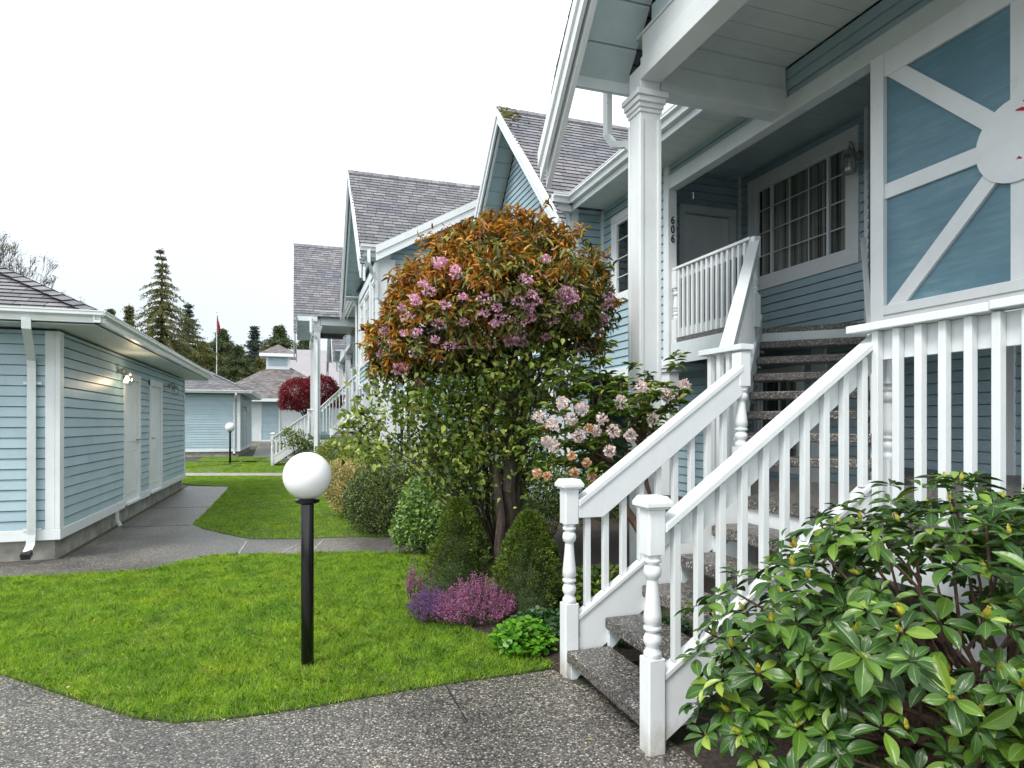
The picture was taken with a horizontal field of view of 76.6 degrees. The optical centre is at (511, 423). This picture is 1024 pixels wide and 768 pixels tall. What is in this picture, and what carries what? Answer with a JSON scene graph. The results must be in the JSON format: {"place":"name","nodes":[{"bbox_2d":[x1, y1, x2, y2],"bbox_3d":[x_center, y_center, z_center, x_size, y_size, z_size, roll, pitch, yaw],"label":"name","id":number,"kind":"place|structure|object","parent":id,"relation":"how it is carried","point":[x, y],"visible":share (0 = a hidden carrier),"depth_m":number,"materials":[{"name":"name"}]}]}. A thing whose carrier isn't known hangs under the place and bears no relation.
{"place":"outdoors","nodes":[
{"label":"outdoors","id":0,"kind":"place"},
{"bbox_2d":[0,486,423,576],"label":"path","id":1,"kind":"structure","parent":0,"point":[158,539],"depth_m":8.52,"materials":[{"name":"grey concrete"}]},
{"bbox_2d":[185,473,282,475],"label":"path","id":2,"kind":"structure","parent":0,"point":[228,474],"depth_m":19.98,"materials":[{"name":"concrete"}]},
{"bbox_2d":[197,456,270,461],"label":"lawn","id":3,"kind":"structure","parent":0,"point":[231,460],"depth_m":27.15,"materials":[{"name":"green plant"}]},
{"bbox_2d":[185,461,286,472],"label":"lawn","id":4,"kind":"structure","parent":0,"point":[250,468],"depth_m":22.82,"materials":[{"name":"green plant"}]},
{"bbox_2d":[225,423,234,463],"bbox_3d":[-11.073,0.805,25.455,0.360,1.690,0.360,0,0,-18],"label":"globe lamp","id":5,"kind":"object","parent":4,"relation":"on","point":[230,427],"visible":0.93,"depth_m":25.41,"materials":[{"name":"white glass"}]},
{"bbox_2d":[185,446,292,472],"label":"path","id":6,"kind":"structure","parent":0,"point":[263,451],"depth_m":33.12,"materials":[{"name":"grey concrete"}]},
{"bbox_2d":[261,442,278,445],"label":"doorstep","id":7,"kind":"object","parent":6,"relation":"on","point":[265,443],"visible":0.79,"depth_m":45.17,"materials":[{"name":"concrete"}]},
{"bbox_2d":[0,549,554,723],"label":"lawn","id":8,"kind":"structure","parent":0,"point":[145,717],"depth_m":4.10,"materials":[{"name":"green plant"}]},
{"bbox_2d":[282,452,331,668],"bbox_3d":[-1.324,0.917,4.195,0.306,1.465,0.306,0,0,-18],"label":"globe lamp","id":9,"kind":"object","parent":8,"relation":"on","point":[306,477],"visible":0.97,"depth_m":4.16,"materials":[{"name":"black metal"}]},
{"bbox_2d":[388,470,484,554],"bbox_3d":[-0.912,1.066,7.787,1.343,1.091,0.880,0,0,31],"label":"leafy bush","id":10,"kind":"object","parent":8,"relation":"on","point":[410,520],"visible":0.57,"depth_m":7.62,"materials":[{"name":"green plant"}]},
{"bbox_2d":[182,475,406,538],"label":"lawn","id":11,"kind":"structure","parent":0,"point":[347,535],"depth_m":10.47,"materials":[{"name":"green plant"}]},
{"bbox_2d":[322,457,380,514],"bbox_3d":[-2.705,1.078,11.123,1.220,1.069,1.283,0,0,-18],"label":"pale bush","id":12,"kind":"object","parent":11,"relation":"on","point":[336,490],"visible":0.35,"depth_m":10.86,"materials":[{"name":"beige plant"}]},
{"bbox_2d":[341,459,434,534],"bbox_3d":[-1.893,1.054,9.431,1.167,1.115,1.963,0,0,-45],"label":"round bush","id":13,"kind":"object","parent":11,"relation":"on","point":[358,512],"visible":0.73,"depth_m":9.06,"materials":[{"name":"green plant"}]},
{"bbox_2d":[0,0,693,354],"label":"sky","id":14,"kind":"structure","parent":0,"point":[220,136],"materials":[{"name":"white"}]},
{"bbox_2d":[0,669,701,767],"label":"path","id":15,"kind":"structure","parent":0,"point":[531,715],"depth_m":3.31,"materials":[{"name":"grey concrete"}]},
{"bbox_2d":[0,549,592,766],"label":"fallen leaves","id":16,"kind":"object","parent":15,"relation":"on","point":[262,643],"visible":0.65,"depth_m":4.51,"materials":[{"name":"brown plant"}]},
{"bbox_2d":[444,684,467,722],"bbox_3d":[-0.325,1.589,3.703,0.010,0.004,0.553,0,0,-18],"label":"path joint","id":17,"kind":"object","parent":15,"relation":"on","point":[456,703],"visible":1,"depth_m":3.68,"materials":[{"name":"concrete"}]},
{"bbox_2d":[0,445,952,748],"bbox_3d":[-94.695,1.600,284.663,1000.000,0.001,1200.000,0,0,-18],"label":"ground","id":18,"kind":"structure","parent":0,"point":[680,735],"depth_m":5.16,"materials":[{"name":"grey concrete"}]},
{"bbox_2d":[0,231,84,302],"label":"bare tree","id":19,"kind":"object","parent":18,"relation":"on","point":[14,247],"visible":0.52,"depth_m":42.79,"materials":[{"name":"brown plant"}]},
{"bbox_2d":[0,266,212,561],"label":"storage shed","id":20,"kind":"structure","parent":18,"relation":"on","point":[88,394],"depth_m":8.03,"materials":[{"name":"wood"}]},
{"bbox_2d":[119,371,141,505],"bbox_3d":[-6.428,0.250,10.956,0.117,2.180,1.150,0,0,-18],"label":"door","id":21,"kind":"structure","parent":20,"relation":"in","point":[132,388],"depth_m":11.00,"materials":[{"name":"white paint"}]},
{"bbox_2d":[145,379,162,493],"bbox_3d":[-7.036,0.250,12.783,0.117,2.180,1.200,0,0,-18],"label":"door","id":22,"kind":"structure","parent":20,"relation":"in","point":[155,394],"depth_m":12.87,"materials":[{"name":"white paint"}]},
{"bbox_2d":[106,308,116,315],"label":"conifer tree","id":23,"kind":"object","parent":18,"relation":"on","point":[112,311],"visible":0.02,"depth_m":69.84,"materials":[{"name":"green plant"}]},
{"bbox_2d":[120,305,136,327],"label":"conifer tree","id":24,"kind":"object","parent":18,"relation":"on","point":[129,312],"visible":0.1,"depth_m":56.84,"materials":[{"name":"green plant"}]},
{"bbox_2d":[126,248,226,369],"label":"conifer tree","id":25,"kind":"object","parent":18,"relation":"on","point":[163,338],"visible":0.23,"depth_m":54.82,"materials":[{"name":"green plant"}]},
{"bbox_2d":[174,302,207,358],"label":"conifer tree","id":26,"kind":"object","parent":18,"relation":"on","point":[188,312],"visible":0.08,"depth_m":69.77,"materials":[{"name":"green plant"}]},
{"bbox_2d":[189,340,222,374],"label":"conifer tree","id":27,"kind":"object","parent":18,"relation":"on","point":[209,363],"visible":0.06,"depth_m":65.54,"materials":[{"name":"green plant"}]},
{"bbox_2d":[216,311,219,373],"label":"flagpole","id":28,"kind":"object","parent":18,"relation":"on","point":[217,325],"visible":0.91,"depth_m":61.97,"materials":[{"name":"metal"}]},
{"bbox_2d":[191,328,251,375],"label":"conifer tree","id":29,"kind":"object","parent":18,"relation":"on","point":[224,346],"visible":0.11,"depth_m":67.29,"materials":[{"name":"green plant"}]},
{"bbox_2d":[185,368,261,456],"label":"storage shed","id":30,"kind":"structure","parent":18,"relation":"on","point":[215,404],"depth_m":31.20,"materials":[{"name":"wood"}]},
{"bbox_2d":[243,408,245,448],"bbox_3d":[-14.173,0.250,34.332,0.117,2.180,1.100,0,0,-18],"label":"door","id":31,"kind":"structure","parent":30,"relation":"in","point":[244,417],"depth_m":34.54,"materials":[{"name":"white paint"}]},
{"bbox_2d":[246,409,248,447],"bbox_3d":[-14.836,0.250,36.324,0.117,2.180,1.100,0,0,-18],"label":"door","id":32,"kind":"structure","parent":30,"relation":"in","point":[248,409],"depth_m":36.59,"materials":[{"name":"white paint"}]},
{"bbox_2d":[212,343,257,382],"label":"conifer tree","id":33,"kind":"object","parent":18,"relation":"on","point":[237,367],"visible":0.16,"depth_m":63.36,"materials":[{"name":"green plant"}]},
{"bbox_2d":[243,325,264,366],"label":"conifer tree","id":34,"kind":"object","parent":18,"relation":"on","point":[254,345],"visible":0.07,"depth_m":74.67,"materials":[{"name":"green plant"}]},
{"bbox_2d":[245,344,270,375],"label":"conifer tree","id":35,"kind":"object","parent":18,"relation":"on","point":[260,364],"visible":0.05,"depth_m":65.26,"materials":[{"name":"green plant"}]},
{"bbox_2d":[262,324,300,348],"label":"conifer tree","id":36,"kind":"object","parent":18,"relation":"on","point":[280,335],"visible":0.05,"depth_m":77.49,"materials":[{"name":"green plant"}]},
{"bbox_2d":[223,344,344,445],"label":"garage building","id":37,"kind":"structure","parent":18,"relation":"on","point":[268,416],"depth_m":46.90,"materials":[{"name":"white paint"}]},
{"bbox_2d":[277,427,323,455],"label":"shrub","id":38,"kind":"object","parent":18,"relation":"on","point":[297,442],"visible":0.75,"depth_m":23.70,"materials":[{"name":"green plant"}]},
{"bbox_2d":[297,340,309,349],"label":"conifer tree","id":39,"kind":"object","parent":18,"relation":"on","point":[304,344],"depth_m":79.37,"materials":[{"name":"green plant"}]},
{"bbox_2d":[277,373,343,434],"bbox_3d":[-9.626,-0.420,31.022,3.262,4.053,1.999,0,0,1],"label":"crimson maple","id":40,"kind":"object","parent":18,"relation":"on","point":[296,402],"visible":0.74,"depth_m":30.50,"materials":[{"name":"red plant"}]},
{"bbox_2d":[270,373,361,465],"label":"outside staircase","id":41,"kind":"structure","parent":18,"relation":"on","point":[280,455],"depth_m":24.25,"materials":[{"name":"white paint"}]},
{"bbox_2d":[288,349,345,429],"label":"hall building","id":42,"kind":"structure","parent":18,"relation":"on","point":[301,365],"depth_m":66.50,"materials":[{"name":"white paint"}]},
{"bbox_2d":[319,432,331,458],"bbox_3d":[-6.445,0.936,22.501,0.459,1.329,0.018,0,0,-18],"label":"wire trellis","id":43,"kind":"object","parent":18,"relation":"on","point":[324,439],"visible":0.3,"depth_m":22.48,"materials":[{"name":"metal"}]},
{"bbox_2d":[326,335,361,449],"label":"townhouse","id":44,"kind":"structure","parent":18,"relation":"on","point":[336,352],"depth_m":36.91,"materials":[{"name":"blue paint"}]},
{"bbox_2d":[350,372,351,399],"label":"window","id":45,"kind":"structure","parent":44,"relation":"in","point":[351,372],"depth_m":44.61,"materials":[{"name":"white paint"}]},
{"bbox_2d":[293,170,499,489],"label":"townhouse","id":46,"kind":"structure","parent":18,"relation":"on","point":[338,292],"depth_m":17.13,"materials":[{"name":"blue paint"}]},
{"bbox_2d":[360,298,363,368],"bbox_3d":[-4.286,-2.550,18.577,0.067,1.900,1.000,0,0,-18],"label":"window","id":47,"kind":"structure","parent":46,"relation":"in","point":[362,302],"depth_m":18.70,"materials":[{"name":"white paint"}]},
{"bbox_2d":[364,288,368,365],"bbox_3d":[-3.829,-2.550,17.201,0.067,1.900,1.400,0,0,-18],"label":"window","id":48,"kind":"structure","parent":46,"relation":"in","point":[366,297],"depth_m":17.48,"materials":[{"name":"white paint"}]},
{"bbox_2d":[371,278,374,336],"bbox_3d":[-3.308,-2.550,15.635,0.067,1.900,0.900,0,0,-18],"label":"window","id":49,"kind":"structure","parent":46,"relation":"in","point":[373,281],"depth_m":15.93,"materials":[{"name":"white paint"}]},
{"bbox_2d":[396,390,413,460],"bbox_3d":[-2.483,0.050,14.910,0.420,1.620,0.337,0,0,-18],"label":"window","id":50,"kind":"structure","parent":46,"relation":"in","point":[398,427],"depth_m":14.81,"materials":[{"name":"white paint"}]},
{"bbox_2d":[332,483,868,672],"bbox_3d":[-0.722,1.614,13.892,6.600,0.072,19.180,0,0,-18],"label":"planting bed","id":51,"kind":"object","parent":18,"relation":"on","point":[632,654],"visible":0.05,"depth_m":7.52,"materials":[{"name":"brown soil"}]},
{"bbox_2d":[311,436,372,480],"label":"shrub","id":52,"kind":"object","parent":51,"relation":"on","point":[339,452],"visible":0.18,"depth_m":16.45,"materials":[{"name":"green plant"}]},
{"bbox_2d":[405,552,423,600],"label":"heather","id":53,"kind":"object","parent":51,"relation":"on","point":[408,586],"visible":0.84,"depth_m":5.78,"materials":[{"name":"pink plant"}]},
{"bbox_2d":[352,440,492,511],"bbox_3d":[-1.419,0.923,9.358,2.776,1.378,1.042,0,0,39],"label":"leafy shrub","id":54,"kind":"object","parent":51,"relation":"on","point":[362,462],"visible":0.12,"depth_m":9.21,"materials":[{"name":"green plant"}]},
{"bbox_2d":[405,578,449,623],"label":"heather","id":55,"kind":"object","parent":51,"relation":"on","point":[421,603],"visible":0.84,"depth_m":5.20,"materials":[{"name":"purple plant"}]},
{"bbox_2d":[415,495,498,601],"bbox_3d":[-0.492,1.134,5.875,0.761,0.972,0.778,0,0,-18],"label":"dwarf conifer","id":56,"kind":"object","parent":51,"relation":"on","point":[460,555],"visible":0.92,"depth_m":5.74,"materials":[{"name":"green plant"}]},
{"bbox_2d":[329,322,595,582],"bbox_3d":[-0.493,0.332,6.021,2.616,2.552,1.674,0,0,5],"label":"climbing shrub","id":57,"kind":"object","parent":51,"relation":"on","point":[461,441],"visible":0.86,"depth_m":5.86,"materials":[{"name":"green plant"}]},
{"bbox_2d":[429,570,516,627],"bbox_3d":[-0.294,1.387,5.188,0.728,0.423,0.540,0,0,-18],"label":"heather","id":58,"kind":"object","parent":51,"relation":"on","point":[460,603],"visible":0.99,"depth_m":5.11,"materials":[{"name":"purple plant"}]},
{"bbox_2d":[354,195,628,586],"bbox_3d":[-0.110,-0.244,6.022,2.188,3.720,2.081,0,0,-43],"label":"cherry tree","id":59,"kind":"object","parent":51,"relation":"on","point":[501,278],"visible":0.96,"depth_m":5.68,"materials":[{"name":"orange plant"}]},
{"bbox_2d":[488,615,558,658],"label":"ground plant","id":60,"kind":"object","parent":51,"relation":"on","point":[529,633],"visible":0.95,"depth_m":4.42,"materials":[{"name":"green plant"}]},
{"bbox_2d":[484,508,563,613],"bbox_3d":[0.152,1.163,5.471,0.709,0.915,0.736,0,0,30],"label":"dwarf conifer","id":61,"kind":"object","parent":51,"relation":"on","point":[531,575],"visible":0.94,"depth_m":5.30,"materials":[{"name":"green plant"}]},
{"bbox_2d":[510,605,559,637],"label":"ground plant","id":62,"kind":"object","parent":51,"relation":"on","point":[549,617],"visible":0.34,"depth_m":4.94,"materials":[{"name":"green plant"}]},
{"bbox_2d":[474,454,618,548],"bbox_3d":[0.408,0.990,8.162,1.331,1.246,2.778,0,0,40],"label":"dark shrub","id":63,"kind":"object","parent":51,"relation":"on","point":[552,505],"visible":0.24,"depth_m":7.87,"materials":[{"name":"green plant"}]},
{"bbox_2d":[555,562,618,606],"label":"ground plant","id":64,"kind":"object","parent":51,"relation":"on","point":[596,575],"visible":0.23,"depth_m":5.69,"materials":[{"name":"green plant"}]},
{"bbox_2d":[491,339,692,533],"bbox_3d":[0.751,0.453,5.461,1.674,2.329,1.153,0,0,-18],"label":"rhododendron","id":65,"kind":"object","parent":51,"relation":"on","point":[596,441],"visible":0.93,"depth_m":5.33,"materials":[{"name":"green plant"}]},
{"bbox_2d":[603,612,690,646],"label":"ground plant","id":66,"kind":"object","parent":51,"relation":"on","point":[684,625],"visible":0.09,"depth_m":4.89,"materials":[{"name":"green plant"}]},
{"bbox_2d":[663,495,692,586],"bbox_3d":[1.474,1.150,6.181,0.400,0.900,0.400,0,0,-18],"label":"terracotta pot","id":67,"kind":"object","parent":51,"relation":"on","point":[689,581],"visible":0.08,"depth_m":6.04,"materials":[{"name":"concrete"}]},
{"bbox_2d":[473,0,1023,564],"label":"townhouse","id":68,"kind":"structure","parent":18,"relation":"on","point":[767,116],"depth_m":6.35,"materials":[{"name":"blue paint"}]},
{"bbox_2d":[564,399,593,475],"bbox_3d":[1.089,0.200,12.034,0.537,1.500,1.050,0,0,-18],"label":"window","id":69,"kind":"structure","parent":68,"relation":"in","point":[567,414],"depth_m":11.69,"materials":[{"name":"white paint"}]},
{"bbox_2d":[611,207,627,302],"bbox_3d":[2.015,-2.580,9.881,0.537,1.400,1.160,0,0,-18],"label":"window","id":70,"kind":"structure","parent":68,"relation":"in","point":[619,223],"depth_m":10.26,"materials":[{"name":"white paint"}]},
{"bbox_2d":[678,203,735,327],"bbox_3d":[3.003,-2.240,10.012,1.020,2.180,0.115,0,0,-18],"label":"door","id":71,"kind":"structure","parent":68,"relation":"in","point":[699,236],"depth_m":10.00,"materials":[{"name":"white paint"}]},
{"bbox_2d":[754,365,805,473],"bbox_3d":[4.068,-0.050,9.415,0.537,1.500,1.000,0,0,-18],"label":"window","id":72,"kind":"structure","parent":68,"relation":"in","point":[760,405],"depth_m":9.36,"materials":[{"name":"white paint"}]},
{"bbox_2d":[748,124,861,290],"bbox_3d":[4.191,-2.840,9.045,0.537,1.700,2.060,0,0,-18],"label":"window","id":73,"kind":"structure","parent":68,"relation":"in","point":[805,214],"depth_m":8.82,"materials":[{"name":"white paint"}]},
{"bbox_2d":[840,141,863,175],"bbox_3d":[4.157,-3.259,7.937,0.271,0.398,0.184,0,0,-18],"label":"wall lantern","id":74,"kind":"object","parent":68,"relation":"attached to","point":[849,152],"depth_m":7.92,"materials":[{"name":"grey metal"}]},
{"bbox_2d":[555,236,1023,756],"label":"outside staircase","id":75,"kind":"structure","parent":18,"relation":"on","point":[730,510],"depth_m":3.50,"materials":[{"name":"white paint"}]},
{"bbox_2d":[681,618,1021,767],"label":"planting bed","id":76,"kind":"object","parent":18,"relation":"on","point":[707,758],"visible":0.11,"depth_m":3.10,"materials":[{"name":"brown soil"}]},
{"bbox_2d":[674,471,1023,767],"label":"rhododendron","id":77,"kind":"object","parent":76,"relation":"on","point":[966,715],"visible":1,"depth_m":2.20,"materials":[{"name":"green plant"}]}
]}

